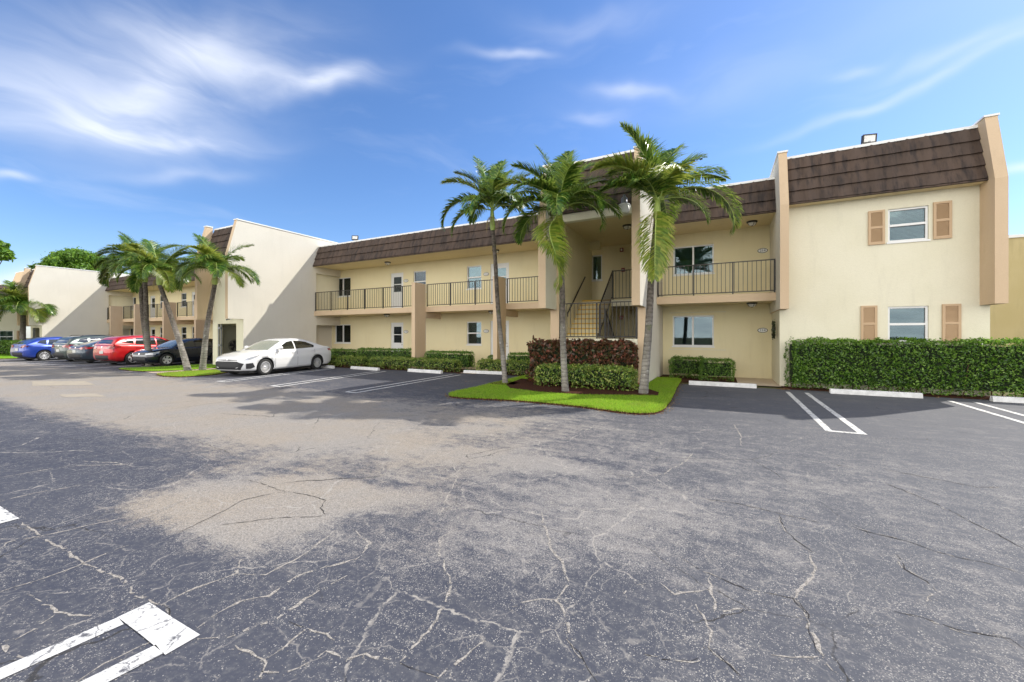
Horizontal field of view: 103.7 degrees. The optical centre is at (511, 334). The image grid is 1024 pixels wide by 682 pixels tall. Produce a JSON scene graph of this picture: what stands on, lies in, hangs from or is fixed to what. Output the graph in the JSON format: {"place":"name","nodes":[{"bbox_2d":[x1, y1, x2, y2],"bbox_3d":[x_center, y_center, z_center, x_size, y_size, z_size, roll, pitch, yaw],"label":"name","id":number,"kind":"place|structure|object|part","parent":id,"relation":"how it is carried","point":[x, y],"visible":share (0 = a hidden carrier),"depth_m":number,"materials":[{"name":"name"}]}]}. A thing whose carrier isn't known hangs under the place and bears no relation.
{"place":"outdoors","nodes":[
{"label":"outdoors","id":0,"kind":"place"},
{"bbox_2d":[92,230,191,365],"bbox_3d":[-18.606,-1.787,20.377,3.508,6.762,3.450,0,0,27],"label":"palm tree","id":1,"kind":"object","parent":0,"point":[112,264],"visible":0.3,"depth_m":19.75,"materials":[{"name":"green plant"}]},
{"bbox_2d":[150,368,215,372],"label":"sidewalk","id":2,"kind":"structure","parent":0,"point":[171,371],"depth_m":16.93,"materials":[{"name":"concrete"}]},
{"bbox_2d":[373,364,516,370],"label":"sidewalk","id":3,"kind":"structure","parent":0,"point":[471,368],"depth_m":18.25,"materials":[{"name":"concrete"}]},
{"bbox_2d":[0,358,1023,681],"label":"parking lot","id":4,"kind":"structure","parent":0,"point":[376,468],"depth_m":3.19,"materials":[{"name":"grey asphalt"}]},
{"bbox_2d":[0,353,19,358],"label":"grass island","id":5,"kind":"structure","parent":4,"relation":"on","point":[4,356],"depth_m":26.65,"materials":[{"name":"green plant"}]},
{"bbox_2d":[0,239,16,263],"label":"tree","id":6,"kind":"object","parent":5,"relation":"on","point":[6,253],"visible":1,"depth_m":37.18,"materials":[{"name":"green plant"}]},
{"bbox_2d":[0,340,21,354],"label":"hedge","id":7,"kind":"object","parent":5,"relation":"on","point":[5,346],"visible":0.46,"depth_m":30.46,"materials":[{"name":"green plant"}]},
{"bbox_2d":[0,280,59,339],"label":"palm tree","id":8,"kind":"object","parent":5,"relation":"on","point":[19,300],"visible":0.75,"depth_m":31.16,"materials":[{"name":"green plant"}]},
{"bbox_2d":[0,271,23,339],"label":"apartment building","id":9,"kind":"structure","parent":4,"relation":"on","point":[9,329],"depth_m":33.09,"materials":[{"name":"beige paint"}]},
{"bbox_2d":[10,336,61,360],"bbox_3d":[-28.365,0.825,25.479,1.954,1.451,4.088,0,0,18],"label":"parked car","id":10,"kind":"object","parent":4,"relation":"on","point":[38,348],"visible":0.46,"depth_m":23.82,"materials":[{"name":"blue paint"}]},
{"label":"side window","id":11,"kind":"part","parent":10,"relation":"part of","materials":[{"name":"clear glass"}]},
{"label":"side window","id":12,"kind":"part","parent":10,"relation":"part of","materials":[{"name":"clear glass"}]},
{"bbox_2d":[32,381,94,385],"bbox_3d":[-14.491,1.546,12.874,3.153,0.001,1.178,0,0,36],"label":"concrete patch","id":13,"kind":"object","parent":4,"relation":"on","point":[45,383],"visible":1,"depth_m":12.78,"materials":[{"name":"beige concrete"}]},
{"bbox_2d":[51,335,112,360],"bbox_3d":[-25.110,0.775,24.807,1.955,1.549,4.204,0,0,18],"label":"parked car","id":14,"kind":"object","parent":4,"relation":"on","point":[59,347],"visible":0.23,"depth_m":22.99,"materials":[{"name":"grey paint"}]},
{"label":"rear window","id":15,"kind":"part","parent":14,"relation":"part of","materials":[{"name":"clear glass"}]},
{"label":"side window","id":16,"kind":"part","parent":14,"relation":"part of","materials":[{"name":"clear glass"}]},
{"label":"side window","id":17,"kind":"part","parent":14,"relation":"part of","materials":[{"name":"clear glass"}]},
{"bbox_2d":[59,393,105,396],"bbox_3d":[-10.958,1.546,10.256,1.590,0.001,0.630,0,0,27],"label":"concrete patch","id":18,"kind":"object","parent":4,"relation":"on","point":[83,395],"visible":1,"depth_m":10.25,"materials":[{"name":"beige concrete"}]},
{"bbox_2d":[67,339,106,362],"bbox_3d":[-22.713,0.868,23.563,1.915,1.364,4.382,0,0,18],"label":"parked car","id":19,"kind":"object","parent":4,"relation":"on","point":[81,352],"visible":0.3,"depth_m":21.54,"materials":[{"name":"grey paint"}]},
{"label":"rear window","id":20,"kind":"part","parent":19,"relation":"part of","materials":[{"name":"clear glass"}]},
{"bbox_2d":[93,335,169,364],"bbox_3d":[-20.134,0.779,22.346,1.955,1.541,4.204,0,0,18],"label":"parked car","id":21,"kind":"object","parent":4,"relation":"on","point":[116,349],"visible":0.48,"depth_m":20.61,"materials":[{"name":"red paint"}]},
{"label":"rear window","id":22,"kind":"part","parent":21,"relation":"part of","materials":[{"name":"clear glass"}]},
{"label":"side window","id":23,"kind":"part","parent":21,"relation":"part of","materials":[{"name":"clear glass"}]},
{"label":"side window","id":24,"kind":"part","parent":21,"relation":"part of","materials":[{"name":"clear glass"}]},
{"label":"side window","id":25,"kind":"part","parent":21,"relation":"part of","materials":[{"name":"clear glass"}]},
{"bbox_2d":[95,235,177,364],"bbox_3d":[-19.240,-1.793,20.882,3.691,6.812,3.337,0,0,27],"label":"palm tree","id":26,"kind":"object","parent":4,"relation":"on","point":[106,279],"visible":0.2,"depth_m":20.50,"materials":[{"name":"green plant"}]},
{"bbox_2d":[118,364,215,371],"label":"grass island","id":27,"kind":"structure","parent":4,"relation":"on","point":[170,368],"depth_m":17.91,"materials":[{"name":"green plant"}]},
{"bbox_2d":[131,338,212,365],"bbox_3d":[-17.617,0.858,21.553,1.910,1.384,4.002,0,0,18],"label":"parked car","id":28,"kind":"object","parent":4,"relation":"on","point":[167,353],"visible":0.7,"depth_m":20.49,"materials":[{"name":"black paint"}]},
{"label":"side window","id":29,"kind":"part","parent":28,"relation":"part of","materials":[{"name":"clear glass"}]},
{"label":"side window","id":30,"kind":"part","parent":28,"relation":"part of","materials":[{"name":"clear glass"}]},
{"bbox_2d":[17,218,339,364],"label":"apartment building","id":31,"kind":"structure","parent":4,"relation":"on","point":[279,302],"depth_m":22.22,"materials":[{"name":"paint"}]},
{"bbox_2d":[151,296,154,317],"bbox_3d":[-31.021,-2.350,34.819,0.900,2.060,0.090,0,0,27],"label":"door","id":32,"kind":"structure","parent":31,"relation":"in","point":[152,297],"depth_m":34.87,"materials":[{"name":"white paint"}]},
{"bbox_2d":[151,327,154,335],"bbox_3d":[-31.021,0.430,34.819,0.900,2.200,0.090,0,0,27],"label":"door","id":33,"kind":"structure","parent":31,"relation":"in","point":[152,328],"depth_m":34.85,"materials":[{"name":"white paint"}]},
{"bbox_2d":[182,293,185,306],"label":"window","id":34,"kind":"structure","parent":31,"relation":"in","point":[183,294],"depth_m":32.47,"materials":[{"name":"white plastic"}]},
{"bbox_2d":[182,327,185,337],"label":"window","id":35,"kind":"structure","parent":31,"relation":"in","point":[183,328],"depth_m":32.47,"materials":[{"name":"white glass"}]},
{"bbox_2d":[192,292,194,315],"bbox_3d":[-24.892,-2.350,31.649,0.900,2.060,0.090,0,0,27],"label":"door","id":36,"kind":"structure","parent":31,"relation":"in","point":[193,293],"depth_m":31.75,"materials":[{"name":"white paint"}]},
{"bbox_2d":[223,325,235,353],"bbox_3d":[-14.479,0.525,21.422,0.045,2.050,1.650,0,0,27],"label":"door","id":37,"kind":"structure","parent":31,"relation":"in","point":[229,331],"depth_m":20.89,"materials":[{"name":"grey paint"}]},
{"bbox_2d":[157,369,227,376],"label":"grass island","id":38,"kind":"structure","parent":4,"relation":"on","point":[188,373],"depth_m":15.58,"materials":[{"name":"green plant"}]},
{"bbox_2d":[114,239,201,370],"bbox_3d":[-15.702,-1.377,17.864,3.088,6.031,3.660,0,0,-27],"label":"palm tree","id":39,"kind":"object","parent":38,"relation":"on","point":[152,263],"visible":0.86,"depth_m":17.48,"materials":[{"name":"green plant"}]},
{"bbox_2d":[171,233,260,369],"bbox_3d":[-12.392,-1.330,16.878,2.967,5.874,2.959,0,0,-43],"label":"palm tree","id":40,"kind":"object","parent":38,"relation":"on","point":[209,259],"visible":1,"depth_m":16.66,"materials":[{"name":"green plant"}]},
{"bbox_2d":[228,340,235,351],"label":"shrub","id":41,"kind":"object","parent":4,"relation":"on","point":[233,347],"visible":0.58,"depth_m":20.98,"materials":[{"name":"green plant"}]},
{"bbox_2d":[215,338,330,374],"bbox_3d":[-9.874,0.841,17.042,1.997,1.418,4.534,0,0,17],"label":"parked car","id":42,"kind":"object","parent":4,"relation":"on","point":[265,357],"visible":1,"depth_m":16.15,"materials":[{"name":"white paint"}]},
{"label":"side window","id":43,"kind":"part","parent":42,"relation":"part of","materials":[{"name":"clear glass"}]},
{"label":"side window","id":44,"kind":"part","parent":42,"relation":"part of","materials":[{"name":"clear glass"}]},
{"bbox_2d":[321,365,334,368],"bbox_3d":[-8.887,1.484,18.951,1.600,0.125,0.157,0,0,33],"label":"wheel stop","id":45,"kind":"object","parent":4,"relation":"on","point":[328,366],"visible":0.52,"depth_m":18.65,"materials":[{"name":"paint"}]},
{"bbox_2d":[350,366,379,370],"bbox_3d":[-6.532,1.484,17.846,1.800,0.125,0.157,0,0,31],"label":"wheel stop","id":46,"kind":"object","parent":4,"relation":"on","point":[366,368],"visible":1,"depth_m":17.71,"materials":[{"name":"paint"}]},
{"bbox_2d":[407,369,442,373],"bbox_3d":[-3.576,1.484,16.486,1.800,0.125,0.157,0,0,30],"label":"wheel stop","id":47,"kind":"object","parent":4,"relation":"on","point":[426,371],"visible":1,"depth_m":16.38,"materials":[{"name":"paint"}]},
{"bbox_2d":[463,370,501,374],"bbox_3d":[-1.115,1.484,15.911,1.800,0.125,0.157,0,0,24],"label":"wheel stop","id":48,"kind":"object","parent":4,"relation":"on","point":[483,372],"visible":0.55,"depth_m":15.85,"materials":[{"name":"paint"}]},
{"bbox_2d":[1,425,1016,681],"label":"asphalt cracks","id":49,"kind":"object","parent":4,"relation":"on","point":[709,589],"visible":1,"depth_m":2.38,"materials":[{"name":"grey asphalt"}]},
{"bbox_2d":[494,372,524,375],"bbox_3d":[0.506,1.536,15.725,3.550,0.001,1.400,0,0,27],"label":"planting bed","id":50,"kind":"object","parent":4,"relation":"on","point":[513,374],"visible":0.2,"depth_m":15.59,"materials":[{"name":"brown soil"}]},
{"bbox_2d":[474,357,529,374],"bbox_3d":[-0.173,1.219,15.752,2.924,0.666,0.693,0,0,27],"label":"hedge","id":51,"kind":"object","parent":50,"relation":"on","point":[488,364],"visible":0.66,"depth_m":15.76,"materials":[{"name":"green plant"}]},
{"bbox_2d":[507,352,529,372],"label":"hedge","id":52,"kind":"object","parent":50,"relation":"on","point":[520,357],"visible":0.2,"depth_m":15.92,"materials":[{"name":"green plant"}]},
{"bbox_2d":[0,360,1023,681],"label":"parking lines","id":53,"kind":"object","parent":4,"relation":"on","point":[160,630],"visible":0.85,"depth_m":2.09,"materials":[{"name":"paint"}]},
{"bbox_2d":[448,375,680,414],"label":"grass island","id":54,"kind":"structure","parent":4,"relation":"on","point":[563,401],"depth_m":9.38,"materials":[{"name":"green plant"}]},
{"bbox_2d":[440,157,541,382],"bbox_3d":[-0.665,-2.145,12.751,3.012,7.448,2.680,0,0,39],"label":"palm tree","id":55,"kind":"object","parent":54,"relation":"on","point":[491,180],"visible":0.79,"depth_m":12.56,"materials":[{"name":"green plant"}]},
{"bbox_2d":[491,381,518,384],"bbox_3d":[-0.243,1.484,12.426,0.850,0.001,0.950,0,0,27],"label":"mulch ring","id":56,"kind":"object","parent":54,"relation":"on","point":[503,383],"visible":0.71,"depth_m":12.27,"materials":[{"name":"brown"}]},
{"bbox_2d":[493,145,622,391],"bbox_3d":[1.213,-1.836,10.745,2.975,6.827,2.855,0,0,-41],"label":"palm tree","id":57,"kind":"object","parent":54,"relation":"on","point":[558,188],"visible":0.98,"depth_m":10.47,"materials":[{"name":"green plant"}]},
{"bbox_2d":[507,378,658,394],"bbox_3d":[1.824,1.484,11.525,4.650,0.001,2.850,0,0,27],"label":"mulch ring","id":58,"kind":"object","parent":54,"relation":"on","point":[524,384],"visible":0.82,"depth_m":11.13,"materials":[{"name":"brown soil"}]},
{"bbox_2d":[525,335,639,387],"bbox_3d":[2.104,0.772,12.442,3.540,1.561,1.145,0,0,27],"label":"copperleaf shrub","id":59,"kind":"object","parent":58,"relation":"on","point":[621,352],"visible":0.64,"depth_m":12.03,"materials":[{"name":"brown plant"}]},
{"bbox_2d":[534,362,638,390],"bbox_3d":[2.026,1.151,11.418,3.071,0.803,0.899,0,0,27],"label":"hedge","id":60,"kind":"object","parent":58,"relation":"on","point":[601,375],"visible":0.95,"depth_m":11.11,"materials":[{"name":"green plant"}]},
{"bbox_2d":[589,121,743,393],"bbox_3d":[3.865,-1.903,10.187,3.568,6.963,2.974,0,0,27],"label":"palm tree","id":61,"kind":"object","parent":54,"relation":"on","point":[659,178],"visible":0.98,"depth_m":9.91,"materials":[{"name":"green plant"}]},
{"bbox_2d":[156,367,985,416],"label":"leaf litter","id":62,"kind":"object","parent":4,"relation":"on","point":[597,408],"visible":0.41,"depth_m":9.46,"materials":[{"name":"brown plant"}]},
{"bbox_2d":[164,472,1023,681],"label":"asphalt cracks","id":63,"kind":"object","parent":4,"relation":"on","point":[698,568],"visible":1,"depth_m":2.66,"materials":[{"name":"grey asphalt"}]},
{"bbox_2d":[689,380,756,387],"bbox_3d":[6.293,1.484,12.079,1.800,0.125,0.157,0,0,28],"label":"wheel stop","id":64,"kind":"object","parent":4,"relation":"on","point":[727,384],"visible":1,"depth_m":12.00,"materials":[{"name":"paint"}]},
{"bbox_2d":[829,388,922,398],"bbox_3d":[9.210,1.484,10.232,1.800,0.125,0.157,0,0,27],"label":"wheel stop","id":65,"kind":"object","parent":4,"relation":"on","point":[878,393],"visible":1,"depth_m":10.16,"materials":[{"name":"paint"}]},
{"bbox_2d":[989,396,1023,402],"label":"wheel stop","id":66,"kind":"object","parent":4,"relation":"on","point":[1007,399],"visible":1,"depth_m":9.18,"materials":[{"name":"paint"}]},
{"bbox_2d":[0,0,1023,337],"label":"sky","id":67,"kind":"structure","parent":0,"point":[163,121],"materials":[{"name":"blue"}]},
{"bbox_2d":[26,338,1020,399],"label":"ground","id":68,"kind":"structure","parent":0,"point":[776,387],"depth_m":11.56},
{"bbox_2d":[26,246,129,273],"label":"tree","id":69,"kind":"object","parent":68,"relation":"on","point":[76,258],"visible":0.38,"depth_m":41.74,"materials":[{"name":"green plant"}]},
{"bbox_2d":[327,363,463,372],"bbox_3d":[-6.648,1.538,19.144,10.800,0.001,1.900,0,0,27],"label":"planting bed","id":70,"kind":"object","parent":68,"relation":"on","point":[399,368],"visible":0.2,"depth_m":18.39,"materials":[{"name":"brown soil"}]},
{"bbox_2d":[328,355,337,365],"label":"hedge","id":71,"kind":"object","parent":70,"relation":"on","point":[333,360],"visible":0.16,"depth_m":19.64,"materials":[{"name":"green plant"}]},
{"bbox_2d":[331,347,356,364],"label":"hedge","id":72,"kind":"object","parent":70,"relation":"on","point":[338,352],"visible":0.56,"depth_m":20.54,"materials":[{"name":"green plant"}]},
{"bbox_2d":[335,354,369,366],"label":"hedge","id":73,"kind":"object","parent":70,"relation":"on","point":[345,360],"visible":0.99,"depth_m":19.12,"materials":[{"name":"green plant"}]},
{"bbox_2d":[356,347,411,367],"bbox_3d":[-6.003,1.063,19.353,3.876,0.979,0.749,0,0,27],"label":"hedge","id":74,"kind":"object","parent":70,"relation":"on","point":[386,352],"visible":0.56,"depth_m":19.26,"materials":[{"name":"green plant"}]},
{"bbox_2d":[369,356,462,371],"bbox_3d":[-4.364,1.236,17.707,5.092,0.634,0.762,0,0,27],"label":"hedge","id":75,"kind":"object","parent":70,"relation":"on","point":[399,361],"visible":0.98,"depth_m":17.46,"materials":[{"name":"green plant"}]},
{"bbox_2d":[424,350,474,370],"bbox_3d":[-2.768,1.093,17.657,2.572,0.918,0.718,0,0,27],"label":"hedge","id":76,"kind":"object","parent":70,"relation":"on","point":[467,361],"visible":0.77,"depth_m":17.36,"materials":[{"name":"green plant"}]},
{"bbox_2d":[313,113,1008,395],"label":"apartment building","id":77,"kind":"structure","parent":68,"relation":"on","point":[907,237],"depth_m":12.69,"materials":[{"name":"paint"}]},
{"bbox_2d":[334,324,350,343],"bbox_3d":[-10.053,-0.047,23.934,1.410,1.145,0.140,0,0,27],"label":"window","id":78,"kind":"structure","parent":77,"relation":"in","point":[342,332],"depth_m":23.95,"materials":[{"name":"white plastic"}]},
{"bbox_2d":[339,277,350,296],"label":"window","id":79,"kind":"structure","parent":77,"relation":"in","point":[344,283],"depth_m":23.92,"materials":[{"name":"white glass"}]},
{"bbox_2d":[351,235,358,240],"bbox_3d":[-8.427,-5.185,21.612,0.336,0.301,0.189,0,0,-3],"label":"floodlight","id":80,"kind":"object","parent":77,"relation":"on","point":[355,237],"visible":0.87,"depth_m":21.56,"materials":[{"name":"black paint"}]},
{"bbox_2d":[391,272,402,307],"bbox_3d":[-6.240,-2.350,22.001,0.900,2.060,0.090,0,0,27],"label":"door","id":81,"kind":"structure","parent":77,"relation":"in","point":[396,278],"depth_m":22.02,"materials":[{"name":"white paint"}]},
{"bbox_2d":[391,323,402,351],"bbox_3d":[-6.240,0.430,22.001,0.900,2.200,0.150,0,0,27],"label":"door","id":82,"kind":"structure","parent":77,"relation":"in","point":[396,328],"depth_m":22.02,"materials":[{"name":"white paint"}]},
{"bbox_2d":[414,270,425,283],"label":"window","id":83,"kind":"structure","parent":77,"relation":"in","point":[419,276],"depth_m":21.30,"materials":[{"name":"white glass"}]},
{"bbox_2d":[466,265,481,289],"bbox_3d":[-1.784,-2.803,19.786,0.910,1.195,0.370,0,0,27],"label":"window","id":84,"kind":"structure","parent":77,"relation":"in","point":[475,271],"depth_m":19.88,"materials":[{"name":"white glass"}]},
{"bbox_2d":[466,321,481,345],"bbox_3d":[-1.784,-0.073,19.786,0.910,1.195,0.370,0,0,27],"label":"window","id":85,"kind":"structure","parent":77,"relation":"in","point":[475,327],"depth_m":19.88,"materials":[{"name":"white plastic"}]},
{"bbox_2d":[491,263,508,303],"bbox_3d":[-0.555,-2.350,19.061,1.000,2.060,0.150,0,0,27],"label":"door","id":86,"kind":"structure","parent":77,"relation":"in","point":[503,271],"depth_m":19.03,"materials":[{"name":"white paint"}]},
{"bbox_2d":[491,321,508,359],"bbox_3d":[-0.555,0.430,19.061,1.000,2.200,0.150,0,0,27],"label":"door","id":87,"kind":"structure","parent":77,"relation":"in","point":[507,322],"depth_m":18.88,"materials":[{"name":"white paint"}]},
{"bbox_2d":[592,255,602,281],"bbox_3d":[3.701,-2.897,17.495,0.520,1.145,0.140,0,0,27],"label":"window","id":88,"kind":"structure","parent":77,"relation":"in","point":[593,280],"depth_m":17.49,"materials":[{"name":"black glass"}]},
{"bbox_2d":[618,194,629,213],"bbox_3d":[3.076,-3.585,11.018,0.330,0.510,0.330,0,0,-18],"label":"yard light","id":89,"kind":"object","parent":77,"relation":"hanging from","point":[625,207],"visible":0.94,"depth_m":10.92,"materials":[{"name":"white glass"}]},
{"bbox_2d":[622,224,631,229],"bbox_3d":[3.992,-3.712,13.922,0.330,0.162,0.330,0,0,27],"label":"ceiling light","id":90,"kind":"object","parent":77,"relation":"attached to","point":[627,226],"visible":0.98,"depth_m":13.83,"materials":[{"name":"black paint"}]},
{"bbox_2d":[672,315,714,347],"bbox_3d":[6.889,-0.137,15.300,1.480,1.225,0.370,0,0,27],"label":"window","id":91,"kind":"structure","parent":77,"relation":"in","point":[697,331],"depth_m":15.36,"materials":[{"name":"glass"}]},
{"bbox_2d":[673,244,714,276],"bbox_3d":[6.898,-2.818,15.296,1.460,1.145,0.370,0,0,27],"label":"window","id":92,"kind":"structure","parent":77,"relation":"in","point":[697,254],"depth_m":15.31,"materials":[{"name":"white plastic"}]},
{"bbox_2d":[746,220,757,225],"bbox_3d":[8.112,-3.753,13.593,0.330,0.162,0.330,0,0,27],"label":"ceiling light","id":93,"kind":"object","parent":77,"relation":"attached to","point":[752,223],"visible":1,"depth_m":13.51,"materials":[{"name":"white glass"}]},
{"bbox_2d":[746,302,757,306],"bbox_3d":[8.112,-1.008,13.593,0.330,0.162,0.330,0,0,27],"label":"ceiling light","id":94,"kind":"object","parent":77,"relation":"attached to","point":[751,304],"visible":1,"depth_m":13.50,"materials":[{"name":"white glass"}]},
{"bbox_2d":[757,328,767,332],"bbox_3d":[8.803,-0.160,14.123,0.310,0.170,0.019,0,0,27],"label":"unit sign","id":95,"kind":"object","parent":77,"relation":"attached to","point":[762,330],"visible":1,"depth_m":14.12,"materials":[{"name":"grey"}]},
{"bbox_2d":[758,248,767,252],"bbox_3d":[8.803,-2.960,14.123,0.310,0.170,0.019,0,0,27],"label":"unit sign","id":96,"kind":"object","parent":77,"relation":"attached to","point":[762,250],"visible":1,"depth_m":14.12,"materials":[{"name":"grey"}]},
{"bbox_2d":[771,321,775,339],"bbox_3d":[8.242,-0.163,12.671,0.144,0.650,0.446,0,0,27],"label":"wreath","id":97,"kind":"object","parent":77,"relation":"hanging from","point":[773,329],"visible":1,"depth_m":12.57,"materials":[{"name":"green plant"}]},
{"bbox_2d":[861,133,876,143],"bbox_3d":[10.115,-5.522,11.409,0.336,0.297,0.168,0,0,13],"label":"floodlight","id":98,"kind":"object","parent":77,"relation":"on","point":[868,138],"visible":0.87,"depth_m":11.36,"materials":[{"name":"black paint"}]},
{"bbox_2d":[888,306,927,343],"bbox_3d":[10.721,-0.277,10.954,0.880,1.025,0.370,0,0,27],"label":"window","id":99,"kind":"structure","parent":77,"relation":"in","point":[903,321],"depth_m":10.95,"materials":[{"name":"glass"}]},
{"bbox_2d":[886,206,930,243],"bbox_3d":[10.721,-2.967,10.954,0.880,0.965,0.370,0,0,27],"label":"window","id":100,"kind":"structure","parent":77,"relation":"in","point":[905,225],"depth_m":10.95,"materials":[{"name":"glass"}]},
{"bbox_2d":[660,374,736,382],"bbox_3d":[6.422,1.538,14.016,2.470,0.001,2.400,0,0,27],"label":"planting bed","id":101,"kind":"object","parent":68,"relation":"on","point":[685,379],"visible":0.5,"depth_m":13.86,"materials":[{"name":"brown soil"}]},
{"bbox_2d":[667,355,706,378],"bbox_3d":[6.276,1.130,14.376,1.402,0.844,0.798,0,0,27],"label":"hedge","id":102,"kind":"object","parent":101,"relation":"on","point":[688,366],"visible":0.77,"depth_m":14.23,"materials":[{"name":"green plant"}]},
{"bbox_2d":[697,357,735,381],"bbox_3d":[6.846,1.145,13.454,1.193,0.816,0.643,0,0,27],"label":"hedge","id":103,"kind":"object","parent":101,"relation":"on","point":[713,369],"visible":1,"depth_m":13.32,"materials":[{"name":"green plant"}]},
{"bbox_2d":[782,386,1007,399],"bbox_3d":[20.521,1.538,5.260,28.380,0.001,1.000,0,0,27],"label":"planting bed","id":104,"kind":"object","parent":68,"relation":"on","point":[927,394],"visible":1,"depth_m":10.20,"materials":[{"name":"brown soil"}]},
{"bbox_2d":[783,336,1023,396],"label":"hedge","id":105,"kind":"object","parent":104,"relation":"on","point":[957,365],"visible":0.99,"depth_m":10.46,"materials":[{"name":"green plant"}]},
{"bbox_2d":[736,377,781,386],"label":"sidewalk","id":106,"kind":"structure","parent":0,"point":[763,382],"depth_m":13.19,"materials":[{"name":"concrete"}]},
{"bbox_2d":[990,234,1023,346],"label":"apartment building","id":107,"kind":"structure","parent":0,"point":[1006,319],"depth_m":13.69,"materials":[{"name":"yellow paint"}]}
]}

